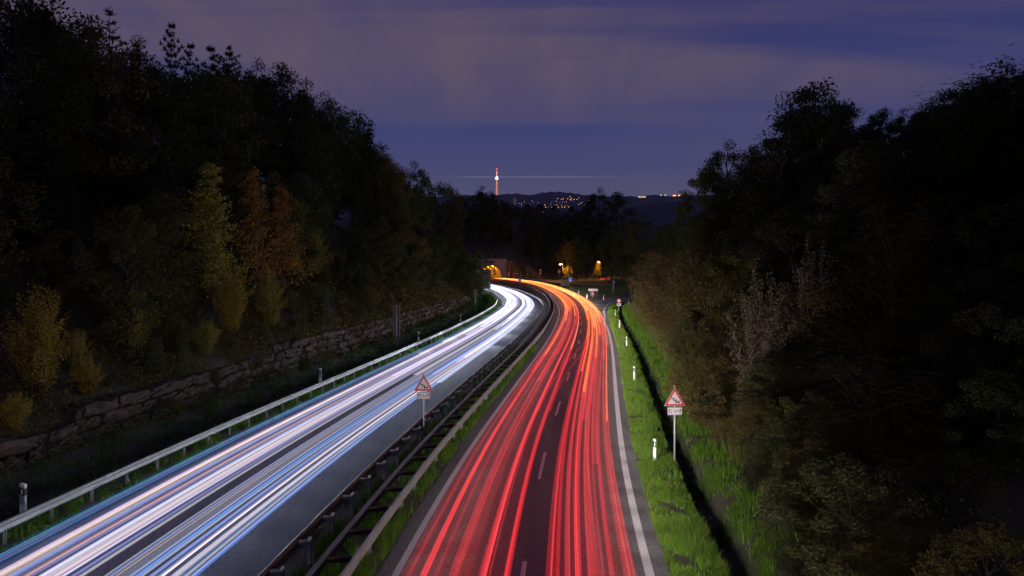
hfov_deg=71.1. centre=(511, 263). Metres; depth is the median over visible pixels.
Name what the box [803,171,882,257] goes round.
broadleaf tree
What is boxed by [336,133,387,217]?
broadleaf tree
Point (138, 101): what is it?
broadleaf tree
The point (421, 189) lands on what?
broadleaf tree
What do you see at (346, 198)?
broadleaf tree
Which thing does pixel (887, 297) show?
robinia tree
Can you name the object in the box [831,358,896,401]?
shrub
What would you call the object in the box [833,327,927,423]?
shrub
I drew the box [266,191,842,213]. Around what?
hills
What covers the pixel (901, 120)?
broadleaf tree
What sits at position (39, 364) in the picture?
shrub
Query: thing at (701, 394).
shrub
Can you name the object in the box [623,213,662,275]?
broadleaf tree
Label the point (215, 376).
shrub
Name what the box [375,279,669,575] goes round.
carriageway
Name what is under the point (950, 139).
robinia tree
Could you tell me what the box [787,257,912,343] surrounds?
robinia shrub
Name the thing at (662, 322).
shrub
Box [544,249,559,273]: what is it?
broadleaf tree
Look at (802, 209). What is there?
tree
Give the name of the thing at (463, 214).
broadleaf tree
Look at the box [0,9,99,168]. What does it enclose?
broadleaf tree
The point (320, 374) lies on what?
delineator post
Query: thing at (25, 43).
broadleaf tree
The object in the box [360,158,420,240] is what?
broadleaf tree
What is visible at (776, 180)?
robinia tree
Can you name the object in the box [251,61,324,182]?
broadleaf tree
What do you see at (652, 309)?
shrub
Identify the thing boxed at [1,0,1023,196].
sky
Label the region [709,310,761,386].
shrub
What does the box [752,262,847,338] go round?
robinia shrub
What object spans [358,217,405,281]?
broadleaf tree
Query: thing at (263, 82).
broadleaf tree
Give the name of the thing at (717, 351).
shrub
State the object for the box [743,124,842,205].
robinia tree
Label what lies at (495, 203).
broadleaf tree
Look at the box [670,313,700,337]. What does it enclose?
shrub
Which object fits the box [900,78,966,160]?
robinia tree
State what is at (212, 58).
pine tree
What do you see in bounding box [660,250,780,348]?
shrub
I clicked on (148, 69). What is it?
broadleaf tree
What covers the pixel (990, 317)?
shrub
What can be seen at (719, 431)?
shrub
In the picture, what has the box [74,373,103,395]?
shrub
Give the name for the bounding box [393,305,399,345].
reversed sign
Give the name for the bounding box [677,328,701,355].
shrub
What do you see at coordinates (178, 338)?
shrub
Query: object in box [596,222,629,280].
broadleaf tree
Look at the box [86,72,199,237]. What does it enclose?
broadleaf tree
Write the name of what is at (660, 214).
hills
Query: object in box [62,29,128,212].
spruce tree
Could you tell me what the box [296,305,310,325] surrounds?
young fir
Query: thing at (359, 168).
broadleaf tree
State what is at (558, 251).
broadleaf tree
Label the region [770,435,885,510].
shrub
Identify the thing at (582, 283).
side road
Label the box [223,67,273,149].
broadleaf tree
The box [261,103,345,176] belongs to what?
broadleaf tree
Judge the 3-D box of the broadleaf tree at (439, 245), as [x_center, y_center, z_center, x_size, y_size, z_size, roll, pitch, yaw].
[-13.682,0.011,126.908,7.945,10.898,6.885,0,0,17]
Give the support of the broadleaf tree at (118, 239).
on the terrain at (514, 254)
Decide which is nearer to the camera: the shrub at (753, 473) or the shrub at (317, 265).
the shrub at (753, 473)
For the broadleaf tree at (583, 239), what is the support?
on the terrain at (514, 254)
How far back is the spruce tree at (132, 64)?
86.18 m
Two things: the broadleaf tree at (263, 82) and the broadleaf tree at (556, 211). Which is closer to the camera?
the broadleaf tree at (263, 82)
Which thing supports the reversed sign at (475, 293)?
on the terrain at (514, 254)
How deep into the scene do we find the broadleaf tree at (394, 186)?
156.47 m
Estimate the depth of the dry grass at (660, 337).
25.89 m
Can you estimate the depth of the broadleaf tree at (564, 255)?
370.96 m
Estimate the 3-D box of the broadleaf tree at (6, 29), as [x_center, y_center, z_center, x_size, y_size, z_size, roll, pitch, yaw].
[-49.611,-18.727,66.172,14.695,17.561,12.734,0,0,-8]
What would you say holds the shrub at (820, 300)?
on the terrain at (514, 254)
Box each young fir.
[96,246,157,318]
[142,338,174,373]
[191,318,202,341]
[223,248,253,297]
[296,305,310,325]
[322,301,336,326]
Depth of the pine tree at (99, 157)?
58.05 m
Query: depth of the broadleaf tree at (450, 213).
328.23 m
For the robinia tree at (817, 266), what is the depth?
44.82 m
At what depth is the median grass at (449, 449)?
26.92 m
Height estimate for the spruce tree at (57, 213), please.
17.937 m
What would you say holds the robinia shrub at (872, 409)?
on the terrain at (514, 254)
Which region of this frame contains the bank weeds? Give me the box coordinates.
[0,295,487,520]
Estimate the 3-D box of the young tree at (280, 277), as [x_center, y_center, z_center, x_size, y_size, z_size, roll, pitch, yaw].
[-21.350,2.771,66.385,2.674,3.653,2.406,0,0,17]
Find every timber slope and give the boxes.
[507,264,525,279]
[525,266,543,279]
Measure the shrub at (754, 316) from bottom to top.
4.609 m
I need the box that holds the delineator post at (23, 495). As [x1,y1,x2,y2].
[19,483,26,512]
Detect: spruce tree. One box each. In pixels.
[0,6,105,269]
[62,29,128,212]
[101,7,141,149]
[124,43,160,174]
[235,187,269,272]
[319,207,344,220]
[356,123,381,239]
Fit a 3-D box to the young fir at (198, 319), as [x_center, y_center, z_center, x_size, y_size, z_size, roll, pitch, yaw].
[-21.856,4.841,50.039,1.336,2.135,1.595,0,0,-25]
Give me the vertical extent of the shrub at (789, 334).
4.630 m
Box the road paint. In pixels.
[0,280,654,575]
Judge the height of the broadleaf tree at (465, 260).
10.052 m
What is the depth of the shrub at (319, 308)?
71.05 m
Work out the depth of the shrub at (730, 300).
53.27 m
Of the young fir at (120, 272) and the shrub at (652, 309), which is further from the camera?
the shrub at (652, 309)
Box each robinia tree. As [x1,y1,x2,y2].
[733,160,829,213]
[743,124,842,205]
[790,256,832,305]
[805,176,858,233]
[812,174,958,410]
[817,121,994,287]
[838,126,974,275]
[847,172,1011,334]
[890,95,1023,261]
[891,94,943,162]
[897,80,1020,207]
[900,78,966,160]
[910,91,1023,251]
[934,76,1023,237]
[943,63,1014,179]
[969,43,1023,133]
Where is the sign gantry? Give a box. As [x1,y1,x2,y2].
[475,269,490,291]
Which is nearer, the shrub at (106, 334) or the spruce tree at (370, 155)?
the shrub at (106, 334)
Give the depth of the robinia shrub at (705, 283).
66.29 m
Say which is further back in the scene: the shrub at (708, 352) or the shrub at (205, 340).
the shrub at (205, 340)
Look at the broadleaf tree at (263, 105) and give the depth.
107.69 m
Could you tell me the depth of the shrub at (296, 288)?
73.85 m
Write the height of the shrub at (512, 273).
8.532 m
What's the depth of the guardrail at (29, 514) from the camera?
30.75 m
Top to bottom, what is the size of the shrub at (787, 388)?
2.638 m
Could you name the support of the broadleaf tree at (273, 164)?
on the terrain at (514, 254)
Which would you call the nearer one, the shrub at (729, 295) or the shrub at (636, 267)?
the shrub at (729, 295)
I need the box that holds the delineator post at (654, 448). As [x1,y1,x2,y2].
[653,438,655,458]
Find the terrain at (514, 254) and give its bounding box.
[0,114,1023,575]
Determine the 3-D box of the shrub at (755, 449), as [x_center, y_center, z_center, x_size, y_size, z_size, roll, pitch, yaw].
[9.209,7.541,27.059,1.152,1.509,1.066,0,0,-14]
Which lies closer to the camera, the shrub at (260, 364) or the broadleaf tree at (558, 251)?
the shrub at (260, 364)
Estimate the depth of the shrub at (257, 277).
68.39 m
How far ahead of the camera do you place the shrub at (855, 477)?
17.71 m
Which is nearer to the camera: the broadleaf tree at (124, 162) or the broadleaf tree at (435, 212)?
the broadleaf tree at (124, 162)
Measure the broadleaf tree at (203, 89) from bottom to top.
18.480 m
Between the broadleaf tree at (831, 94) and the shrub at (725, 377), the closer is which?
the shrub at (725, 377)
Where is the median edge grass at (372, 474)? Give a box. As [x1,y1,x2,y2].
[292,332,526,559]
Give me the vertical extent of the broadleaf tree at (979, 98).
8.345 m
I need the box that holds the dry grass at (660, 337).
[627,299,999,575]
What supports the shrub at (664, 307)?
on the terrain at (514, 254)
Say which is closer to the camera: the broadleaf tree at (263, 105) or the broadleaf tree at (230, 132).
the broadleaf tree at (230, 132)
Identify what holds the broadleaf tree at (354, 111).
on the terrain at (514, 254)
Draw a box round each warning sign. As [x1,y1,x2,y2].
[415,373,432,437]
[665,385,684,459]
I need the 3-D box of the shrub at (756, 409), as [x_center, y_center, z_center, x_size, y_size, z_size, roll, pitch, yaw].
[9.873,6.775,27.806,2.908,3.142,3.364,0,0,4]
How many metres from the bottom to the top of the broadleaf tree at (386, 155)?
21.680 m
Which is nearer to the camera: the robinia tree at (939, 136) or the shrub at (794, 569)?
the shrub at (794, 569)
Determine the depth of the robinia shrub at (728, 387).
34.66 m
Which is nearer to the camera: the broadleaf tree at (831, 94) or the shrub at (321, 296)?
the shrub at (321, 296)
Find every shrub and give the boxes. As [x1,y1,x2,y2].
[0,244,87,309]
[0,280,79,393]
[0,391,34,432]
[6,388,31,408]
[23,228,105,295]
[57,327,97,373]
[68,355,107,397]
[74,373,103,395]
[85,314,124,347]
[104,284,162,350]
[138,243,206,307]
[156,396,185,418]
[160,311,194,356]
[188,318,223,354]
[207,367,223,385]
[210,268,254,333]
[249,270,287,326]
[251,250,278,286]
[255,358,265,370]
[277,287,300,311]
[286,264,304,293]
[299,226,334,284]
[310,282,332,305]
[314,306,325,314]
[330,259,373,295]
[382,225,432,284]
[447,262,484,296]
[461,275,484,296]
[510,267,519,278]
[563,266,572,279]
[602,259,628,287]
[621,261,645,291]
[626,245,684,327]
[630,249,664,289]
[632,292,642,306]
[652,247,726,326]
[653,302,677,334]
[654,316,670,331]
[656,249,684,288]
[659,297,675,322]
[659,322,689,353]
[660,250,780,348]
[661,352,747,428]
[662,327,691,349]
[664,311,677,330]
[666,333,703,370]
[667,329,694,366]
[668,339,696,359]
[669,316,699,351]
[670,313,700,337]
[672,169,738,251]
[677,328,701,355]
[682,389,711,414]
[683,332,732,382]
[685,313,722,350]
[685,346,731,386]
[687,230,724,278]
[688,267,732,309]
[689,329,729,373]
[696,402,723,425]
[698,345,750,395]
[700,268,728,316]
[706,415,722,429]
[706,419,735,446]
[707,269,752,321]
[707,361,751,407]
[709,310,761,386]
[711,368,753,412]
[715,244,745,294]
[715,282,741,317]
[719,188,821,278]
[721,415,759,450]
[722,257,796,419]
[722,287,791,348]
[722,292,753,323]
[726,398,798,465]
[727,213,869,319]
[730,355,804,415]
[731,356,821,428]
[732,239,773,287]
[734,296,791,353]
[735,456,777,495]
[737,351,852,435]
[737,444,769,475]
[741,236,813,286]
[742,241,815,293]
[742,274,782,334]
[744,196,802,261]
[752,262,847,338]
[753,506,830,565]
[756,388,865,462]
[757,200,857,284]
[757,285,869,376]
[757,452,971,575]
[759,407,845,489]
[761,289,837,365]
[761,475,799,512]
[765,446,844,522]
[766,381,835,430]
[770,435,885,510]
[770,535,820,575]
[774,498,809,532]
[777,232,840,384]
[777,335,962,520]
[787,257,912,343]
[788,313,942,421]
[795,186,890,324]
[802,439,926,537]
[817,494,965,575]
[828,540,888,575]
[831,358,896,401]
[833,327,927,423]
[837,221,949,317]
[857,364,999,458]
[883,286,1003,372]
[891,379,1015,465]
[896,340,1023,425]
[911,518,1023,575]
[918,301,1023,405]
[922,264,1023,369]
[938,368,1023,477]
[946,251,1023,362]
[992,315,1023,381]
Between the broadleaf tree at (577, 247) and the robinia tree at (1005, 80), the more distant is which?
the broadleaf tree at (577, 247)
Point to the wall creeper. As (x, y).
(435, 316)
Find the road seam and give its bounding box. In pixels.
[482,299,557,416]
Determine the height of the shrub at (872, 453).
3.014 m
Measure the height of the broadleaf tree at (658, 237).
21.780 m
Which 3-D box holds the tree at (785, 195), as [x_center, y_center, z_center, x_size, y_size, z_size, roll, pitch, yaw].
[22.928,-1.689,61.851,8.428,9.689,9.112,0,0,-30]
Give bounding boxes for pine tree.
[41,38,128,223]
[77,114,185,272]
[156,22,191,187]
[178,41,203,98]
[197,44,224,141]
[212,45,253,139]
[271,119,341,241]
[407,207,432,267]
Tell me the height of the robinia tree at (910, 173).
9.102 m
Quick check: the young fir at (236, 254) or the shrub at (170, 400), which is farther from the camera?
the young fir at (236, 254)
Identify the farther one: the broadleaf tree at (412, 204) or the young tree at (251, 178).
the broadleaf tree at (412, 204)
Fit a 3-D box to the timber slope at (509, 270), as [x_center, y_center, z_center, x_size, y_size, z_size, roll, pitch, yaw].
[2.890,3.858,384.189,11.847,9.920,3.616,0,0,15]
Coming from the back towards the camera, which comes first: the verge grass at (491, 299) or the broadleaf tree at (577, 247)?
the broadleaf tree at (577, 247)
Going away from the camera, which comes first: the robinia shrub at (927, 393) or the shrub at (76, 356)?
the robinia shrub at (927, 393)
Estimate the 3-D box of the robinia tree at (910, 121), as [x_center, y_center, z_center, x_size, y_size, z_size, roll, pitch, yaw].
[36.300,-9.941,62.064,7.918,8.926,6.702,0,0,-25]
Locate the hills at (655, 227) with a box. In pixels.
[347,212,684,252]
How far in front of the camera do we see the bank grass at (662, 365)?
28.85 m
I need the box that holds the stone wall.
[0,296,470,472]
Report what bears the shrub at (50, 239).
on the terrain at (514, 254)
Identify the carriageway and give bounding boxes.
[0,286,540,575]
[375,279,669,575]
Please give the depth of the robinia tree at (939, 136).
44.92 m
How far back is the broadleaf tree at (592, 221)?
437.91 m
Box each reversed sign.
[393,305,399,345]
[474,289,476,307]
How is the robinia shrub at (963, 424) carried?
on the terrain at (514, 254)
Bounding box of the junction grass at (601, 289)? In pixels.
[532,281,638,303]
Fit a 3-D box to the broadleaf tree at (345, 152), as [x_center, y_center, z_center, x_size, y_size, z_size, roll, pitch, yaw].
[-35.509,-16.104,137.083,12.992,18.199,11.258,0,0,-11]
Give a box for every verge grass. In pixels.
[0,289,499,558]
[608,304,734,575]
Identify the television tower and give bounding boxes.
[495,169,498,194]
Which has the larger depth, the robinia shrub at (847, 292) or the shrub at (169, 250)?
the shrub at (169, 250)
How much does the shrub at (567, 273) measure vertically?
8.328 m
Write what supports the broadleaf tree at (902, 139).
on the terrain at (514, 254)
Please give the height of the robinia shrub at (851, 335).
4.718 m
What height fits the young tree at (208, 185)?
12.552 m
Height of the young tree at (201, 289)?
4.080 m
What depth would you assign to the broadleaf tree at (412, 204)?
137.28 m
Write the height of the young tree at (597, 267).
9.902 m
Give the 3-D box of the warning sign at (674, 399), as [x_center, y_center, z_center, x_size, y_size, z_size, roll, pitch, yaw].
[7.019,7.106,30.937,0.879,3.687,0.105,0,0,-2]
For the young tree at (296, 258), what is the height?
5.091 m
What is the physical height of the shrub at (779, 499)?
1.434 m
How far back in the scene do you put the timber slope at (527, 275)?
387.34 m
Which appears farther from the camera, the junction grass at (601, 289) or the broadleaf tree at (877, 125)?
the junction grass at (601, 289)
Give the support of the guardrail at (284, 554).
on the terrain at (514, 254)
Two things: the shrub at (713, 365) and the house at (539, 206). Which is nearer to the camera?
the shrub at (713, 365)
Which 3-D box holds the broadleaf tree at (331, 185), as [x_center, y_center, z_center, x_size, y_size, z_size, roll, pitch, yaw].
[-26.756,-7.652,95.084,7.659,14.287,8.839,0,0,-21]
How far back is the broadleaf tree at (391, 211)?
116.02 m
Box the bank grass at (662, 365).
[622,303,866,575]
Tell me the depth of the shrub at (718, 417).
34.57 m
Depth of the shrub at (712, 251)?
87.86 m
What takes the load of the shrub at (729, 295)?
on the terrain at (514, 254)
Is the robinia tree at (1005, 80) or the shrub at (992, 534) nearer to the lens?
the shrub at (992, 534)
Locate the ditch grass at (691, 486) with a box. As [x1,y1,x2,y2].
[618,309,767,575]
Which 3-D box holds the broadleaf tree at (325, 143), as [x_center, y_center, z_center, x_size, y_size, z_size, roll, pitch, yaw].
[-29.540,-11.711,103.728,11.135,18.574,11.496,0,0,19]
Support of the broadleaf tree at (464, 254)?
on the terrain at (514, 254)
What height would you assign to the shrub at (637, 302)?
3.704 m
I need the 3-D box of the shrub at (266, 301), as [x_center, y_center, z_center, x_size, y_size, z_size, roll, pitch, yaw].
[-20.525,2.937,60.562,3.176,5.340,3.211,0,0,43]
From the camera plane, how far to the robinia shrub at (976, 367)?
21.75 m
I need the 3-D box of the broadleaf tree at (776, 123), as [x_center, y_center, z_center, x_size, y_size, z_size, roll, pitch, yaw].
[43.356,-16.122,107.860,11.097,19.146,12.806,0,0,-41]
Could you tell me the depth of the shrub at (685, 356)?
49.82 m
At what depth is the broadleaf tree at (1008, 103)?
33.56 m
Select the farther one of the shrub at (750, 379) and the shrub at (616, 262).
the shrub at (616, 262)
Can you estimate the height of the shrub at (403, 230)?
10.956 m
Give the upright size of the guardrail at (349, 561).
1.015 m
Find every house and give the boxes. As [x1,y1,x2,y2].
[522,203,532,213]
[534,203,546,214]
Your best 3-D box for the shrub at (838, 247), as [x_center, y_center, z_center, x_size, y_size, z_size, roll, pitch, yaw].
[18.833,-0.321,40.408,4.708,8.095,4.657,0,0,-3]
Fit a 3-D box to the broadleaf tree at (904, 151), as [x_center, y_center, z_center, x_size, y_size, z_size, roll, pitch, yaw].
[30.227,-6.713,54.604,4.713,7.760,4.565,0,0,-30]
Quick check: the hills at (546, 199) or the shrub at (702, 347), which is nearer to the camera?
the shrub at (702, 347)
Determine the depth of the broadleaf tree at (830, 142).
65.71 m
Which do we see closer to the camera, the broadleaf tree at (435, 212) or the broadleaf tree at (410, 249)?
the broadleaf tree at (410, 249)
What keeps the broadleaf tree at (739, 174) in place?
on the terrain at (514, 254)
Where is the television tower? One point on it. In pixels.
(496, 178)
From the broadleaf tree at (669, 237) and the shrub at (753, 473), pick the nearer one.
the shrub at (753, 473)
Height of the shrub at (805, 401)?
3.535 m
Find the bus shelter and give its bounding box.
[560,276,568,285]
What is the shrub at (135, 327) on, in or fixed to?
on the terrain at (514, 254)
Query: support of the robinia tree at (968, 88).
on the terrain at (514, 254)
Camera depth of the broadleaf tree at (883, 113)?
77.02 m
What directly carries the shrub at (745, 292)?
on the terrain at (514, 254)
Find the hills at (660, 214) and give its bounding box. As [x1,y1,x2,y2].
[336,200,720,231]
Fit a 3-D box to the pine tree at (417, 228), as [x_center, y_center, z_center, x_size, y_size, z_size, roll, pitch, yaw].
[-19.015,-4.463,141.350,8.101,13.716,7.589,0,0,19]
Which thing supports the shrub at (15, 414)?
on the terrain at (514, 254)
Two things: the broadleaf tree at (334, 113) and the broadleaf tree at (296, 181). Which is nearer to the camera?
the broadleaf tree at (296, 181)
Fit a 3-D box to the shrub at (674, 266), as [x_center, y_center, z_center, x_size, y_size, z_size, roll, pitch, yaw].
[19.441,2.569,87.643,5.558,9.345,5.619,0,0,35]
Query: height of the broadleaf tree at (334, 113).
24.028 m
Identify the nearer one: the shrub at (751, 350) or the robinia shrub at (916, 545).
the robinia shrub at (916, 545)
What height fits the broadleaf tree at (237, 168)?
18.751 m
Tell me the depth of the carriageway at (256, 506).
27.78 m
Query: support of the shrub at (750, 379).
on the terrain at (514, 254)
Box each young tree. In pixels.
[175,162,257,319]
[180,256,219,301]
[219,166,287,310]
[251,185,321,308]
[273,274,292,303]
[285,242,305,279]
[593,261,601,274]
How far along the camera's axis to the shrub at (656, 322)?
78.14 m
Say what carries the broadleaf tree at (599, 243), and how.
on the terrain at (514, 254)
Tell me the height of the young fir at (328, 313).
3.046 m
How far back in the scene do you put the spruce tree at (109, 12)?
72.01 m
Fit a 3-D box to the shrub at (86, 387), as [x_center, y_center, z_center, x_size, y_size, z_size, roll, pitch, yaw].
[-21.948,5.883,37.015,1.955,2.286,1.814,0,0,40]
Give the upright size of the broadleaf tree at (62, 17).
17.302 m
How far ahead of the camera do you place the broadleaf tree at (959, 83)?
54.13 m
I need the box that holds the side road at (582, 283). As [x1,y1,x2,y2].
[542,281,623,285]
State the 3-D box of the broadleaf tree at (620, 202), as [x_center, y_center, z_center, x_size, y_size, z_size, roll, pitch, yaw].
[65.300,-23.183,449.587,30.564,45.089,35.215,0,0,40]
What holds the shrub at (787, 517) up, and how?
on the terrain at (514, 254)
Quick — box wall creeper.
[0,294,471,475]
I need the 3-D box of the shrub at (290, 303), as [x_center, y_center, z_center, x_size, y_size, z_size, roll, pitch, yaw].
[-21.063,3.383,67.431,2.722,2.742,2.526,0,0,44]
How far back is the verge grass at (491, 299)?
33.20 m
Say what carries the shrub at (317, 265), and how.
on the terrain at (514, 254)
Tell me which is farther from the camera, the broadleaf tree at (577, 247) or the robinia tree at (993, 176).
the broadleaf tree at (577, 247)
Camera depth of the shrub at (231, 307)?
54.24 m
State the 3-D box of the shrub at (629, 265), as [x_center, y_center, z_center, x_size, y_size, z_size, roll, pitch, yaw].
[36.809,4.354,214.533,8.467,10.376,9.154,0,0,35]
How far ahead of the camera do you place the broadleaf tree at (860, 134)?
60.34 m
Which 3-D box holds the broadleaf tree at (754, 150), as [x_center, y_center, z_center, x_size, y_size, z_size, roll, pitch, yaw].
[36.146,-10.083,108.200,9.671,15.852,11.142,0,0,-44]
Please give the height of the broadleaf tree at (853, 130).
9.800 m
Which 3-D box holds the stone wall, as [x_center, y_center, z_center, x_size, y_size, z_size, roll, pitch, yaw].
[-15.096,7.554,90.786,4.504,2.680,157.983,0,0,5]
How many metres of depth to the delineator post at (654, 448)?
30.86 m
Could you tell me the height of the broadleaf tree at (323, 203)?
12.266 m
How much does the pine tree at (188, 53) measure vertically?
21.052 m
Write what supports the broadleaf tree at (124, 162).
on the terrain at (514, 254)
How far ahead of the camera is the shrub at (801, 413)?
23.70 m
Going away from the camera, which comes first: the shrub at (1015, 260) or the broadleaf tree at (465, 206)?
the shrub at (1015, 260)
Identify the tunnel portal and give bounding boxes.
[469,253,506,279]
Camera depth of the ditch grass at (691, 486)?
31.90 m
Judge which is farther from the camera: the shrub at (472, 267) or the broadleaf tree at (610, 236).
the broadleaf tree at (610, 236)
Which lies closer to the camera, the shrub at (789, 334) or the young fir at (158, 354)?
the shrub at (789, 334)
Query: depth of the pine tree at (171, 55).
91.77 m
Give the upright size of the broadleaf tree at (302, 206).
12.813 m
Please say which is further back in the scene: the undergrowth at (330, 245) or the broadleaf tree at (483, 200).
the broadleaf tree at (483, 200)
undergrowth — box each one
[0,212,464,431]
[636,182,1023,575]
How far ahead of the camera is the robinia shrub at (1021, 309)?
23.38 m
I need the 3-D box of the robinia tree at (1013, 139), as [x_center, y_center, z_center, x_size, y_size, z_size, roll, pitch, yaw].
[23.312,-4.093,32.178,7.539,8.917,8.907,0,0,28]
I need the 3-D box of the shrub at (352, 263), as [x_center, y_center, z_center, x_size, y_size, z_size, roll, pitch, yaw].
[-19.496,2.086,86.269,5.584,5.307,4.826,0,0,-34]
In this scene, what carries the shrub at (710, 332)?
on the terrain at (514, 254)
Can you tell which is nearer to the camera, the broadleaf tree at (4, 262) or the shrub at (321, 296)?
the broadleaf tree at (4, 262)
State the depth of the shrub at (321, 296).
74.57 m
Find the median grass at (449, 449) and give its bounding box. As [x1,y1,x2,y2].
[288,344,538,575]
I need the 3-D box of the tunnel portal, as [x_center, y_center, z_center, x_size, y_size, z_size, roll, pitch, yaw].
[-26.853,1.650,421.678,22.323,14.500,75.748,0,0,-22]
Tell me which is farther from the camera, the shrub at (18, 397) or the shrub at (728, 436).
the shrub at (18, 397)
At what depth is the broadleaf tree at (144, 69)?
93.72 m
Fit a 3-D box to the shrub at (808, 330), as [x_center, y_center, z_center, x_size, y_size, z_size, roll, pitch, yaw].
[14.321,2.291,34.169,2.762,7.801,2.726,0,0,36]
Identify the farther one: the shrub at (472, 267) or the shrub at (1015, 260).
the shrub at (472, 267)
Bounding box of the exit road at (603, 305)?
[591,297,632,318]
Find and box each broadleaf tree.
[0,0,54,105]
[0,0,66,122]
[0,0,106,248]
[0,0,122,224]
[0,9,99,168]
[0,153,51,281]
[6,25,160,263]
[21,7,132,209]
[69,204,179,362]
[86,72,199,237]
[108,34,176,141]
[113,55,169,144]
[114,189,219,330]
[116,114,234,282]
[122,68,196,174]
[143,69,260,257]
[148,66,241,212]
[173,70,267,213]
[178,102,267,208]
[183,160,271,281]
[191,73,255,169]
[199,89,289,229]
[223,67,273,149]
[235,57,286,177]
[236,170,313,291]
[245,82,306,211]
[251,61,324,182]
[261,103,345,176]
[264,172,339,272]
[266,119,353,240]
[270,76,345,179]
[275,170,334,267]
[281,152,340,237]
[298,97,359,230]
[309,132,359,217]
[312,99,379,223]
[324,110,389,239]
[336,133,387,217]
[346,148,381,233]
[353,167,413,212]
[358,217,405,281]
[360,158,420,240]
[362,178,421,258]
[367,153,410,216]
[368,190,413,260]
[393,192,429,265]
[394,167,418,220]
[396,224,418,266]
[403,159,437,236]
[405,181,427,255]
[408,200,436,250]
[414,234,456,289]
[423,198,440,227]
[427,180,460,244]
[438,186,468,254]
[452,199,472,226]
[455,249,473,280]
[459,258,471,287]
[461,197,472,218]
[462,249,496,295]
[466,186,497,238]
[483,192,504,231]
[542,205,564,224]
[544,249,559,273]
[553,244,572,272]
[557,238,575,274]
[564,225,585,257]
[565,236,587,280]
[569,235,590,265]
[580,186,619,253]
[590,241,607,262]
[591,245,608,273]
[595,191,643,256]
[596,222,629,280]
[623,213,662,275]
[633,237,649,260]
[637,223,676,270]
[659,214,688,263]
[694,139,759,231]
[715,166,757,219]
[717,144,788,216]
[718,112,836,245]
[737,151,793,194]
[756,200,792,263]
[757,95,827,160]
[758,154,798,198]
[766,77,858,196]
[776,99,842,188]
[784,177,854,262]
[791,89,865,189]
[791,121,877,219]
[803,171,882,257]
[824,125,893,218]
[837,124,867,187]
[858,110,904,156]
[862,107,899,192]
[878,126,935,191]
[881,107,916,174]
[883,110,954,198]
[901,88,994,227]
[922,79,1010,177]
[925,56,1023,255]
[940,87,968,116]
[946,77,1015,184]
[983,66,1021,93]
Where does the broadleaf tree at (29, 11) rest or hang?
on the terrain at (514, 254)
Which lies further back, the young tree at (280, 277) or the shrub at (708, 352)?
the young tree at (280, 277)
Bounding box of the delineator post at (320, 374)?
[319,368,321,381]
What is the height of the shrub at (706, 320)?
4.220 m
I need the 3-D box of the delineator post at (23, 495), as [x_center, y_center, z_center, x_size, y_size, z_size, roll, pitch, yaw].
[-16.774,8.202,24.594,0.175,1.336,0.145,0,0,0]
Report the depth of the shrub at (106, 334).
42.41 m
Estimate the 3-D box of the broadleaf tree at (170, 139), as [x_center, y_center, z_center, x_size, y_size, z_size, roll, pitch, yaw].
[-27.183,-4.968,58.341,8.758,14.183,9.042,0,0,-27]
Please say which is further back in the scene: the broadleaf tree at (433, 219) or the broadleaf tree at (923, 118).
the broadleaf tree at (433, 219)
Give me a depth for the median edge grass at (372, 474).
29.66 m
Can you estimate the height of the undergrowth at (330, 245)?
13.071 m
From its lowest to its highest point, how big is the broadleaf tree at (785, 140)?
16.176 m
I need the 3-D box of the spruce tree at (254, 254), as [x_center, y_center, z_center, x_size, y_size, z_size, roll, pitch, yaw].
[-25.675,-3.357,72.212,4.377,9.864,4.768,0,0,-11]
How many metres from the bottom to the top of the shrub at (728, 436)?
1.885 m
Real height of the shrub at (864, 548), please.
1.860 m
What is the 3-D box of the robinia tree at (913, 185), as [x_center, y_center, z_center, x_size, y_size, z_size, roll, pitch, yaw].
[21.742,-2.568,38.449,10.395,9.455,8.799,0,0,-34]
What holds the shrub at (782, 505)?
on the terrain at (514, 254)
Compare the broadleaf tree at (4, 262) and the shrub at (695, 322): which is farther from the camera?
the shrub at (695, 322)
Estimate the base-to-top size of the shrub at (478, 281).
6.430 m
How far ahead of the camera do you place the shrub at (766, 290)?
49.56 m
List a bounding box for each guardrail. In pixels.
[0,293,497,546]
[258,283,544,575]
[305,279,553,575]
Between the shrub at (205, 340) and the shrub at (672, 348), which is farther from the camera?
the shrub at (672, 348)
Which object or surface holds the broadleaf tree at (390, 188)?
on the terrain at (514, 254)
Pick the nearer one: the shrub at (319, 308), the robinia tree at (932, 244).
the robinia tree at (932, 244)
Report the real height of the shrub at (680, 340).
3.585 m
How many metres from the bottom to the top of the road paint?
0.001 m

